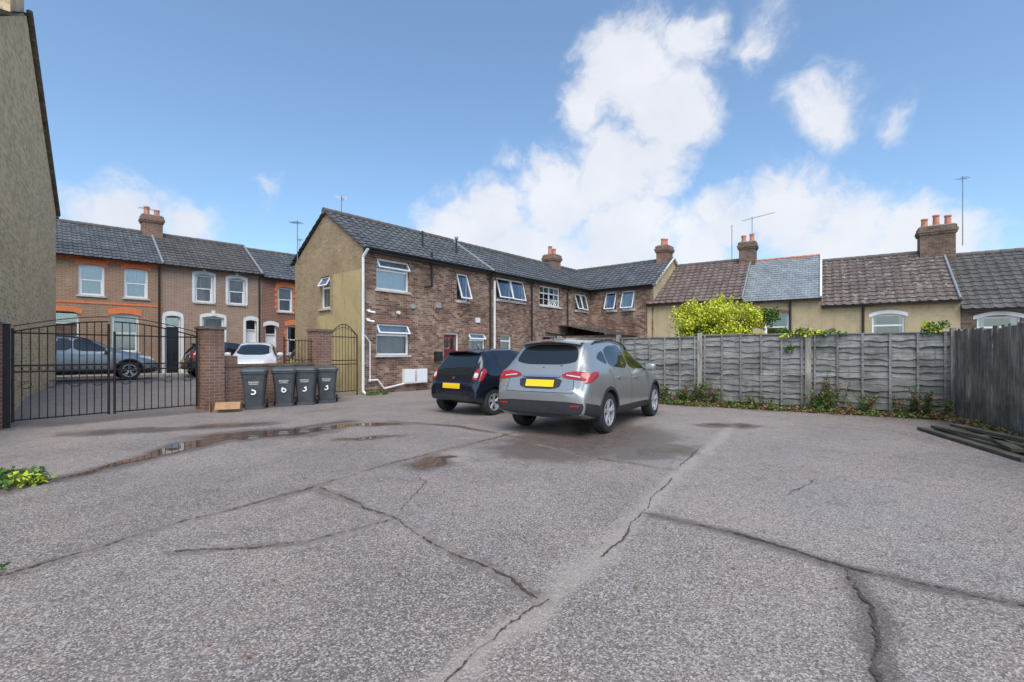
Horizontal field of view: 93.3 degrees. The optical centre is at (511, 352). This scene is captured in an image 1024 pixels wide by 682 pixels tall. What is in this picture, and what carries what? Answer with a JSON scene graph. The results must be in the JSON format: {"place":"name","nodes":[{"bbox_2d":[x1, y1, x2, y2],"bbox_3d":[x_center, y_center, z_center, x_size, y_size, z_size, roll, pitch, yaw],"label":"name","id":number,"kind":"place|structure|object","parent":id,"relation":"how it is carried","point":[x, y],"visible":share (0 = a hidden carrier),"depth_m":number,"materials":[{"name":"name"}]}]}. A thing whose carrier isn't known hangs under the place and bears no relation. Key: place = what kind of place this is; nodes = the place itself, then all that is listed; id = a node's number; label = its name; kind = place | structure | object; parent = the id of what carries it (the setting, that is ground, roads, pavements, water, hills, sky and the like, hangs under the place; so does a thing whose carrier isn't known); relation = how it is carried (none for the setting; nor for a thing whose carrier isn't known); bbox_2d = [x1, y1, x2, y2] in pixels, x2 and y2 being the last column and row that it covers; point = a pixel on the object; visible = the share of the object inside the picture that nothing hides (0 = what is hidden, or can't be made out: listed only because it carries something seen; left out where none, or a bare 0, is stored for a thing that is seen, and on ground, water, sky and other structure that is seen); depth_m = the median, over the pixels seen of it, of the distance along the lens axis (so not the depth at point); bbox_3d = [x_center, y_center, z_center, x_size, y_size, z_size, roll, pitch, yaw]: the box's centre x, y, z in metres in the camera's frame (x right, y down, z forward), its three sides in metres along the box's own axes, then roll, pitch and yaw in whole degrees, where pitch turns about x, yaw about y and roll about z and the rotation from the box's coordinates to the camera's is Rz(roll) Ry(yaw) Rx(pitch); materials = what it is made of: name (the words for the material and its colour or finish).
{"place":"outdoors","nodes":[
{"label":"outdoors","id":0,"kind":"place"},
{"bbox_2d":[56,373,189,379],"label":"street pavement","id":1,"kind":"structure","parent":0,"point":[111,376],"depth_m":19.33,"materials":[{"name":"concrete"}]},
{"bbox_2d":[56,219,164,372],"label":"ridge and gutter","id":2,"kind":"structure","parent":1,"relation":"on","point":[110,227],"depth_m":21.35,"materials":[{"name":"plastic"}]},
{"bbox_2d":[163,233,263,342],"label":"ridge and gutter","id":3,"kind":"structure","parent":1,"relation":"on","point":[216,242],"depth_m":24.22,"materials":[{"name":"tile"}]},
{"bbox_2d":[246,247,295,280],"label":"ridge and gutter","id":4,"kind":"structure","parent":1,"relation":"on","point":[268,251],"depth_m":27.14,"materials":[{"name":"tile"}]},
{"bbox_2d":[56,376,195,383],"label":"road","id":5,"kind":"structure","parent":0,"point":[67,381],"depth_m":18.13,"materials":[{"name":"asphalt"}]},
{"bbox_2d":[56,335,157,379],"bbox_3d":[-15.542,0.121,17.377,4.464,1.739,2.180,0,0,-44],"label":"parked suv","id":6,"kind":"object","parent":5,"relation":"on","point":[75,351],"visible":0.56,"depth_m":17.02,"materials":[{"name":"grey paint"}]},
{"bbox_2d":[181,342,240,375],"bbox_3d":[-12.145,0.203,20.919,3.508,1.574,1.980,0,0,-44],"label":"parked hatchback","id":7,"kind":"object","parent":5,"relation":"on","point":[230,347],"visible":0.16,"depth_m":19.93,"materials":[{"name":"paint"}]},
{"bbox_2d":[224,342,282,363],"bbox_3d":[-9.964,0.263,18.825,1.980,1.574,3.508,0,0,-22],"label":"parked car","id":8,"kind":"object","parent":5,"relation":"on","point":[251,353],"visible":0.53,"depth_m":18.07,"materials":[{"name":"white paint"}]},
{"bbox_2d":[194,326,225,409],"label":"brick pier","id":9,"kind":"structure","parent":0,"point":[210,364],"depth_m":11.57,"materials":[{"name":"brick"}]},
{"bbox_2d":[306,329,332,395],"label":"brick pier","id":10,"kind":"structure","parent":0,"point":[319,347],"depth_m":14.21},
{"bbox_2d":[332,324,357,394],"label":"pedestrian gate","id":11,"kind":"structure","parent":10,"relation":"attached to","point":[348,360],"depth_m":15.28,"materials":[{"name":"black metal"}]},
{"bbox_2d":[0,375,1023,681],"bbox_3d":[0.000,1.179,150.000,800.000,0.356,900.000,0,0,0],"label":"ground","id":12,"kind":"structure","parent":0,"point":[398,601],"depth_m":3.39,"materials":[{"name":"asphalt"}]},
{"bbox_2d":[0,318,5,428],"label":"boundary wall","id":13,"kind":"structure","parent":12,"relation":"on","point":[2,320],"depth_m":8.59,"materials":[{"name":"brick"}]},
{"bbox_2d":[0,16,55,411],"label":"walls","id":14,"kind":"structure","parent":12,"relation":"on","point":[27,251],"depth_m":11.03,"materials":[{"name":"paint"}]},
{"bbox_2d":[0,8,28,14],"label":"roof front","id":15,"kind":"structure","parent":14,"relation":"on","point":[2,11],"depth_m":9.64,"materials":[{"name":"tile"}]},
{"bbox_2d":[0,0,23,15],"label":"chimney","id":16,"kind":"object","parent":15,"relation":"on","point":[13,5],"visible":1,"depth_m":9.98,"materials":[{"name":"yellow brick"}]},
{"bbox_2d":[26,9,60,218],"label":"verge","id":17,"kind":"structure","parent":14,"relation":"on","point":[34,45],"depth_m":13.07,"materials":[{"name":"brown wood"}]},
{"bbox_2d":[0,465,56,572],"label":"weeds","id":18,"kind":"object","parent":12,"relation":"on","point":[22,477],"visible":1,"depth_m":4.99,"materials":[{"name":"green plant"}]},
{"bbox_2d":[2,316,197,428],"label":"iron gate","id":19,"kind":"structure","parent":12,"relation":"on","point":[8,365],"depth_m":9.70,"materials":[{"name":"metal"}]},
{"bbox_2d":[56,256,162,375],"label":"front wall","id":20,"kind":"structure","parent":12,"relation":"on","point":[66,279],"depth_m":20.24,"materials":[{"name":"brick"}]},
{"bbox_2d":[56,312,78,375],"bbox_3d":[-17.994,-0.375,19.352,0.950,2.550,0.120,0,0,-44],"label":"door","id":21,"kind":"structure","parent":20,"relation":"attached to","point":[67,328],"depth_m":19.46,"materials":[{"name":"paint"}]},
{"bbox_2d":[76,264,106,297],"bbox_3d":[-17.464,-2.960,20.047,0.940,1.320,0.690,0,0,-44],"label":"window","id":22,"kind":"structure","parent":20,"relation":"attached to","point":[90,280],"depth_m":19.94,"materials":[{"name":"white plastic"}]},
{"bbox_2d":[75,257,107,267],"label":"lintel","id":23,"kind":"structure","parent":20,"relation":"attached to","point":[95,262],"depth_m":19.83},
{"bbox_2d":[56,221,161,263],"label":"roof","id":24,"kind":"structure","parent":20,"relation":"on","point":[86,240],"depth_m":21.11,"materials":[{"name":"tile"}]},
{"bbox_2d":[56,254,162,306],"bbox_3d":[-17.993,-2.989,19.101,6.894,1.918,0.080,0,0,-44],"label":"string course","id":25,"kind":"object","parent":20,"relation":"attached to","point":[107,260],"visible":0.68,"depth_m":20.18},
{"bbox_2d":[108,307,141,316],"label":"lintel","id":26,"kind":"structure","parent":20,"relation":"attached to","point":[123,310],"depth_m":20.57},
{"bbox_2d":[111,314,140,352],"bbox_3d":[-16.685,-0.815,20.810,1.040,1.670,0.690,0,0,-44],"label":"window","id":27,"kind":"structure","parent":20,"relation":"attached to","point":[117,327],"depth_m":20.75,"materials":[{"name":"white plastic"}]},
{"bbox_2d":[122,269,149,300],"bbox_3d":[-16.425,-2.960,21.065,0.950,1.320,0.690,0,0,-44],"label":"window","id":28,"kind":"structure","parent":20,"relation":"attached to","point":[135,284],"depth_m":20.96,"materials":[{"name":"white plastic"}]},
{"bbox_2d":[163,267,261,372],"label":"front wall","id":29,"kind":"structure","parent":12,"relation":"on","point":[177,289],"depth_m":22.56,"materials":[{"name":"pink brick"}]},
{"bbox_2d":[165,316,179,372],"bbox_3d":[-15.395,-0.375,21.900,0.570,2.550,0.120,0,0,-44],"label":"door","id":30,"kind":"structure","parent":29,"relation":"attached to","point":[174,321],"depth_m":21.91,"materials":[{"name":"black paint"}]},
{"bbox_2d":[162,316,183,372],"bbox_3d":[-15.283,-0.375,21.786,0.810,2.550,0.060,0,0,-44],"label":"surround","id":31,"kind":"object","parent":29,"relation":"attached to","point":[163,342],"visible":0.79,"depth_m":21.54,"materials":[{"name":"white paint"}]},
{"bbox_2d":[193,275,214,304],"bbox_3d":[-14.618,-2.975,22.836,0.870,1.350,0.690,0,0,-44],"label":"window","id":32,"kind":"structure","parent":29,"relation":"attached to","point":[203,289],"depth_m":22.77,"materials":[{"name":"white plastic"}]},
{"bbox_2d":[192,269,215,302],"bbox_3d":[-14.408,-3.160,22.622,0.950,1.580,0.090,0,0,-44],"label":"surround","id":33,"kind":"object","parent":29,"relation":"attached to","point":[193,287],"visible":0.93,"depth_m":22.57,"materials":[{"name":"white paint"}]},
{"bbox_2d":[154,236,261,273],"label":"roof","id":34,"kind":"structure","parent":29,"relation":"on","point":[186,252],"depth_m":23.76,"materials":[{"name":"tile"}]},
{"bbox_2d":[138,206,164,237],"bbox_3d":[-17.643,-6.311,23.672,0.960,1.622,0.810,0,0,-44],"label":"chimney","id":35,"kind":"object","parent":34,"relation":"on","point":[151,224],"visible":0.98,"depth_m":23.43,"materials":[{"name":"brick"}]},
{"bbox_2d":[163,265,261,276],"bbox_3d":[-14.079,-3.889,22.965,4.094,0.118,0.042,0,0,-44],"label":"gutter","id":36,"kind":"object","parent":29,"relation":"attached to","point":[210,270],"visible":0.64,"depth_m":22.80,"materials":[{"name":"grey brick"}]},
{"bbox_2d":[202,317,223,326],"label":"window","id":37,"kind":"structure","parent":29,"relation":"attached to","point":[213,321],"depth_m":23.04,"materials":[{"name":"white plastic"}]},
{"bbox_2d":[227,279,246,305],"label":"window","id":38,"kind":"structure","parent":29,"relation":"attached to","point":[236,292],"depth_m":23.74,"materials":[{"name":"white plastic"}]},
{"bbox_2d":[226,273,247,304],"bbox_3d":[-13.426,-3.135,23.585,0.960,1.530,0.090,0,0,-44],"label":"surround","id":39,"kind":"object","parent":29,"relation":"attached to","point":[246,289],"visible":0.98,"depth_m":23.85,"materials":[{"name":"white paint"}]},
{"bbox_2d":[246,321,255,342],"bbox_3d":[-13.085,-0.350,24.165,0.500,2.500,0.120,0,0,-44],"label":"door","id":40,"kind":"structure","parent":29,"relation":"attached to","point":[250,331],"depth_m":24.20,"materials":[{"name":"white paint"}]},
{"bbox_2d":[209,401,241,412],"bbox_3d":[-6.610,1.238,11.156,0.620,0.224,0.445,0,0,-23],"label":"cardboard box","id":41,"kind":"object","parent":12,"relation":"on","point":[227,406],"visible":1,"depth_m":11.05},
{"bbox_2d":[240,367,268,409],"bbox_3d":[-6.253,0.850,11.757,0.583,1.000,0.698,0,0,-22],"label":"wheelie bin","id":42,"kind":"object","parent":12,"relation":"on","point":[254,381],"visible":1,"depth_m":11.52,"materials":[{"name":"plastic"}]},
{"bbox_2d":[224,356,314,404],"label":"brick wall","id":43,"kind":"structure","parent":12,"relation":"on","point":[233,389],"depth_m":12.21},
{"bbox_2d":[262,280,294,362],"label":"front wall","id":44,"kind":"structure","parent":12,"relation":"on","point":[269,312],"depth_m":24.81,"materials":[{"name":"red brick"}]},
{"bbox_2d":[265,326,275,346],"bbox_3d":[-12.424,-0.250,24.812,0.550,2.300,0.120,0,0,-44],"label":"door","id":45,"kind":"structure","parent":44,"relation":"attached to","point":[270,334],"depth_m":24.86,"materials":[{"name":"white paint"}]},
{"bbox_2d":[248,250,294,279],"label":"roof","id":46,"kind":"structure","parent":44,"relation":"on","point":[275,265],"depth_m":26.16,"materials":[{"name":"grey tile"}]},
{"bbox_2d":[277,287,293,313],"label":"window","id":47,"kind":"structure","parent":44,"relation":"attached to","point":[284,300],"depth_m":25.33,"materials":[{"name":"white plastic"}]},
{"bbox_2d":[286,325,294,354],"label":"window","id":48,"kind":"structure","parent":44,"relation":"attached to","point":[290,332],"depth_m":25.53,"materials":[{"name":"white plastic"}]},
{"bbox_2d":[271,366,296,406],"bbox_3d":[-5.833,0.850,12.407,0.583,1.000,0.698,0,0,-20],"label":"wheelie bin","id":49,"kind":"object","parent":12,"relation":"on","point":[284,382],"visible":1,"depth_m":12.16,"materials":[{"name":"plastic"}]},
{"bbox_2d":[295,366,318,404],"bbox_3d":[-5.422,0.850,12.757,0.583,1.000,0.698,0,0,-14],"label":"wheelie bin","id":50,"kind":"object","parent":12,"relation":"on","point":[306,381],"visible":0.98,"depth_m":12.51,"materials":[{"name":"plastic"}]},
{"bbox_2d":[317,366,338,402],"bbox_3d":[-5.072,0.850,13.257,0.583,1.000,0.698,0,0,-18],"label":"wheelie bin","id":51,"kind":"object","parent":12,"relation":"on","point":[326,379],"visible":0.97,"depth_m":13.01,"materials":[{"name":"plastic"}]},
{"bbox_2d":[295,214,362,362],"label":"gable wall","id":52,"kind":"structure","parent":12,"relation":"on","point":[332,248],"depth_m":17.67,"materials":[{"name":"paint"}]},
{"bbox_2d":[317,276,330,310],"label":"window","id":53,"kind":"structure","parent":52,"relation":"attached to","point":[325,281],"depth_m":17.57,"materials":[{"name":"white plastic"}]},
{"bbox_2d":[289,213,363,265],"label":"bargeboard","id":54,"kind":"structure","parent":52,"relation":"on","point":[307,239],"depth_m":18.14,"materials":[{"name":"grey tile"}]},
{"bbox_2d":[317,269,362,393],"bbox_3d":[-5.990,-0.600,16.751,2.947,4.300,0.045,0,0,40],"label":"pebbledash","id":55,"kind":"object","parent":52,"relation":"attached to","point":[347,298],"visible":0.5,"depth_m":16.41,"materials":[{"name":"paint"}]},
{"bbox_2d":[326,212,491,269],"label":"roof","id":56,"kind":"structure","parent":52,"relation":"on","point":[370,234],"depth_m":18.30,"materials":[{"name":"tile"}]},
{"bbox_2d":[321,207,453,241],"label":"ridge tiles","id":57,"kind":"object","parent":56,"relation":"on","point":[324,210],"visible":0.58,"depth_m":18.91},
{"bbox_2d":[363,252,489,392],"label":"facade","id":58,"kind":"structure","parent":12,"relation":"on","point":[430,325],"depth_m":17.68,"materials":[{"name":"brick"}]},
{"bbox_2d":[375,323,410,356],"bbox_3d":[-4.289,-0.430,16.856,0.770,1.140,1.470,0,0,40],"label":"window","id":59,"kind":"structure","parent":58,"relation":"attached to","point":[391,340],"depth_m":16.81,"materials":[{"name":"white plastic"}]},
{"bbox_2d":[375,258,410,294],"bbox_3d":[-4.291,-2.640,16.857,0.766,1.120,1.470,0,0,40],"label":"window","id":60,"kind":"structure","parent":58,"relation":"attached to","point":[391,276],"depth_m":16.80,"materials":[{"name":"white plastic"}]},
{"bbox_2d":[366,309,442,360],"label":"cctv cameras","id":61,"kind":"object","parent":58,"relation":"attached to","point":[438,356],"visible":1,"depth_m":18.02,"materials":[{"name":"white plastic"}]},
{"bbox_2d":[402,369,426,383],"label":"meter boxes","id":62,"kind":"object","parent":58,"relation":"attached to","point":[414,375],"visible":1,"depth_m":17.17,"materials":[{"name":"white paint"}]},
{"bbox_2d":[362,246,495,394],"bbox_3d":[-2.799,-1.175,17.983,0.332,5.091,6.205,0,0,40],"label":"gutter and pipes","id":63,"kind":"object","parent":58,"relation":"attached to","point":[384,252],"visible":0.97,"depth_m":16.58,"materials":[{"name":"white plastic"}]},
{"bbox_2d":[373,254,486,332],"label":"lintels","id":64,"kind":"object","parent":58,"relation":"attached to","point":[396,321],"visible":0.88,"depth_m":16.98,"materials":[{"name":"red brick"}]},
{"bbox_2d":[444,332,457,358],"bbox_3d":[-2.306,0.325,18.748,0.400,2.250,1.000,0,0,40],"label":"door","id":65,"kind":"structure","parent":58,"relation":"attached to","point":[450,341],"depth_m":18.84,"materials":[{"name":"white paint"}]},
{"bbox_2d":[456,273,471,303],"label":"window","id":66,"kind":"structure","parent":58,"relation":"attached to","point":[462,283],"depth_m":19.48,"materials":[{"name":"white plastic"}]},
{"bbox_2d":[469,333,485,348],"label":"window","id":67,"kind":"structure","parent":58,"relation":"attached to","point":[477,339],"depth_m":20.03,"materials":[{"name":"white plastic"}]},
{"bbox_2d":[431,344,519,414],"bbox_3d":[-0.247,0.563,11.933,1.980,1.574,3.508,0,0,38],"label":"parked hatchback","id":68,"kind":"object","parent":12,"relation":"on","point":[470,376],"visible":0.65,"depth_m":10.59,"materials":[{"name":"blue paint"}]},
{"bbox_2d":[0,421,1023,681],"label":"ground cracks","id":69,"kind":"object","parent":12,"relation":"on","point":[874,671],"visible":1,"depth_m":3.08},
{"bbox_2d":[39,409,1023,656],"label":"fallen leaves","id":70,"kind":"object","parent":12,"relation":"on","point":[500,521],"visible":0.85,"depth_m":3.67,"materials":[{"name":"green plant"}]},
{"bbox_2d":[490,275,589,350],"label":"facade","id":71,"kind":"structure","parent":12,"relation":"on","point":[513,320],"depth_m":22.93,"materials":[{"name":"brick"}]},
{"bbox_2d":[500,335,509,348],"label":"window","id":72,"kind":"structure","parent":71,"relation":"attached to","point":[504,341],"depth_m":21.44,"materials":[{"name":"white plastic"}]},
{"bbox_2d":[496,277,526,304],"bbox_3d":[-0.211,-2.750,21.625,0.849,1.040,2.020,0,0,40],"label":"window","id":73,"kind":"structure","parent":71,"relation":"attached to","point":[509,291],"depth_m":22.02,"materials":[{"name":"white plastic"}]},
{"bbox_2d":[460,244,590,289],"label":"roof","id":74,"kind":"structure","parent":71,"relation":"on","point":[497,262],"depth_m":24.04,"materials":[{"name":"tile"}]},
{"bbox_2d":[541,246,562,269],"bbox_3d":[2.311,-5.440,27.937,0.860,1.380,0.910,0,0,40],"label":"chimney","id":75,"kind":"object","parent":74,"relation":"on","point":[553,258],"visible":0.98,"depth_m":27.68,"materials":[{"name":"brick"}]},
{"bbox_2d":[493,272,591,347],"bbox_3d":[1.796,-1.065,23.431,0.324,4.730,8.050,0,0,40],"label":"gutter and pipes","id":76,"kind":"object","parent":71,"relation":"attached to","point":[525,279],"visible":0.83,"depth_m":22.52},
{"bbox_2d":[539,286,561,308],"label":"window","id":77,"kind":"structure","parent":71,"relation":"attached to","point":[549,297],"depth_m":24.35,"materials":[{"name":"white plastic"}]},
{"bbox_2d":[575,294,588,312],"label":"window","id":78,"kind":"structure","parent":71,"relation":"attached to","point":[580,303],"depth_m":26.21,"materials":[{"name":"white plastic"}]},
{"bbox_2d":[498,332,659,432],"bbox_3d":[1.614,0.481,9.749,2.180,1.739,4.464,0,0,33],"label":"parked suv","id":79,"kind":"object","parent":12,"relation":"on","point":[600,384],"visible":1,"depth_m":8.11,"materials":[{"name":"grey paint"}]},
{"bbox_2d":[562,325,635,337],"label":"lean to outhouse","id":80,"kind":"structure","parent":12,"relation":"on","point":[609,334],"depth_m":23.82,"materials":[{"name":"brick"}]},
{"bbox_2d":[590,287,652,336],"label":"facade","id":81,"kind":"structure","parent":12,"relation":"on","point":[630,322],"depth_m":25.42,"materials":[{"name":"brick"}]},
{"bbox_2d":[604,292,617,312],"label":"window","id":82,"kind":"structure","parent":81,"relation":"attached to","point":[611,301],"depth_m":26.10,"materials":[{"name":"white plastic"}]},
{"bbox_2d":[591,284,652,292],"bbox_3d":[5.609,-3.380,25.332,3.700,0.140,0.324,0,0,40],"label":"gutter","id":83,"kind":"object","parent":81,"relation":"attached to","point":[622,288],"visible":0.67,"depth_m":25.17,"materials":[{"name":"black plastic"}]},
{"bbox_2d":[578,260,670,289],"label":"roof","id":84,"kind":"structure","parent":81,"relation":"on","point":[634,274],"depth_m":26.52,"materials":[{"name":"grey tile"}]},
{"bbox_2d":[654,238,674,263],"bbox_3d":[8.358,-5.465,26.496,0.780,1.631,0.910,0,0,40],"label":"chimney","id":85,"kind":"object","parent":84,"relation":"on","point":[664,251],"visible":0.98,"depth_m":26.24,"materials":[{"name":"brick"}]},
{"bbox_2d":[620,290,635,311],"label":"window","id":86,"kind":"structure","parent":81,"relation":"attached to","point":[628,300],"depth_m":25.32,"materials":[{"name":"white plastic"}]},
{"bbox_2d":[653,261,684,336],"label":"gable wall","id":87,"kind":"structure","parent":12,"relation":"on","point":[660,284],"depth_m":25.14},
{"bbox_2d":[645,212,774,336],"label":"cottage","id":88,"kind":"structure","parent":12,"relation":"on","point":[707,281],"depth_m":24.18,"materials":[{"name":"brown tile"}]},
{"bbox_2d":[669,293,783,336],"bbox_3d":[6.070,-0.198,14.046,3.180,3.109,2.153,0,0,-21],"label":"golden shrub","id":89,"kind":"object","parent":12,"relation":"on","point":[712,319],"visible":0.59,"depth_m":13.60,"materials":[{"name":"yellow plant"}]},
{"bbox_2d":[557,328,957,414],"bbox_3d":[5.291,0.465,12.442,9.210,1.970,0.135,0,0,33],"label":"timber fence","id":90,"kind":"object","parent":12,"relation":"on","point":[886,366],"visible":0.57,"depth_m":11.34,"materials":[{"name":"grey wood"}]},
{"bbox_2d":[777,320,951,352],"bbox_3d":[7.742,-0.348,10.943,3.340,0.706,0.512,0,0,33],"label":"climbing ivy","id":91,"kind":"object","parent":90,"relation":"attached to","point":[923,327],"visible":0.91,"depth_m":11.10,"materials":[{"name":"green plant"}]},
{"bbox_2d":[742,254,821,333],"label":"cottage","id":92,"kind":"structure","parent":12,"relation":"on","point":[791,287],"depth_m":21.76,"materials":[{"name":"grey tile"}]},
{"bbox_2d":[765,313,788,333],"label":"window","id":93,"kind":"structure","parent":92,"relation":"in","point":[784,321],"depth_m":21.79,"materials":[{"name":"white plastic"}]},
{"bbox_2d":[659,369,1023,442],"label":"weeds","id":94,"kind":"object","parent":12,"relation":"on","point":[681,400],"visible":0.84,"depth_m":10.90,"materials":[{"name":"green plant"}]},
{"bbox_2d":[822,176,970,332],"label":"cottage","id":95,"kind":"structure","parent":12,"relation":"on","point":[900,292],"depth_m":20.00,"materials":[{"name":"brown tile"}]},
{"bbox_2d":[872,314,903,332],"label":"window","id":96,"kind":"structure","parent":95,"relation":"in","point":[895,322],"depth_m":19.60,"materials":[{"name":"white plastic"}]},
{"bbox_2d":[917,427,1023,461],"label":"timber plank","id":97,"kind":"object","parent":12,"relation":"on","point":[1004,453],"visible":1,"depth_m":6.92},
{"bbox_2d":[934,429,1023,455],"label":"timber plank","id":98,"kind":"object","parent":12,"relation":"on","point":[989,443],"visible":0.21,"depth_m":7.18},
{"bbox_2d":[930,425,1023,448],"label":"timber plank","id":99,"kind":"object","parent":98,"relation":"on","point":[969,434],"visible":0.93,"depth_m":7.49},
{"bbox_2d":[941,248,1023,341],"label":"cottage","id":100,"kind":"structure","parent":12,"relation":"on","point":[990,283],"depth_m":18.27,"materials":[{"name":"tile"}]},
{"bbox_2d":[977,316,1019,341],"bbox_3d":[17.782,-0.755,17.755,1.270,1.150,0.690,0,0,33],"label":"window","id":101,"kind":"structure","parent":100,"relation":"in","point":[986,322],"depth_m":17.87,"materials":[{"name":"white plastic"}]},
{"bbox_2d":[955,322,1023,436],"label":"closeboard fence","id":102,"kind":"object","parent":12,"relation":"on","point":[989,380],"visible":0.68,"depth_m":8.45,"materials":[{"name":"wood"}]},
{"bbox_2d":[24,0,1023,269],"label":"sky","id":103,"kind":"structure","parent":0,"point":[595,132],"materials":[{"name":"blue"}]},
{"bbox_3d":[7.470,1.324,7.150,0.130,0.048,2.309,0,0,18],"label":"timber plank","id":104,"kind":"object","parent":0,"visible":0},
{"bbox_2d":[972,431,1023,452],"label":"timber plank","id":105,"kind":"object","parent":104,"relation":"on","point":[1010,446],"visible":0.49,"depth_m":6.61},
{"bbox_2d":[950,423,1023,442],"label":"timber plank","id":106,"kind":"object","parent":105,"relation":"on","point":[995,433],"visible":1,"depth_m":7.36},
{"label":"rear wall","id":107,"kind":"object","parent":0,"visible":0},
{"bbox_3d":[0.521,-4.224,27.852,2.613,1.676,13.040,0,0,40],"label":"roof","id":108,"kind":"object","parent":107,"relation":"on","visible":0},
{"bbox_2d":[455,240,672,271],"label":"ridge tiles","id":109,"kind":"object","parent":108,"relation":"attached to","point":[534,260],"visible":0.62,"depth_m":26.83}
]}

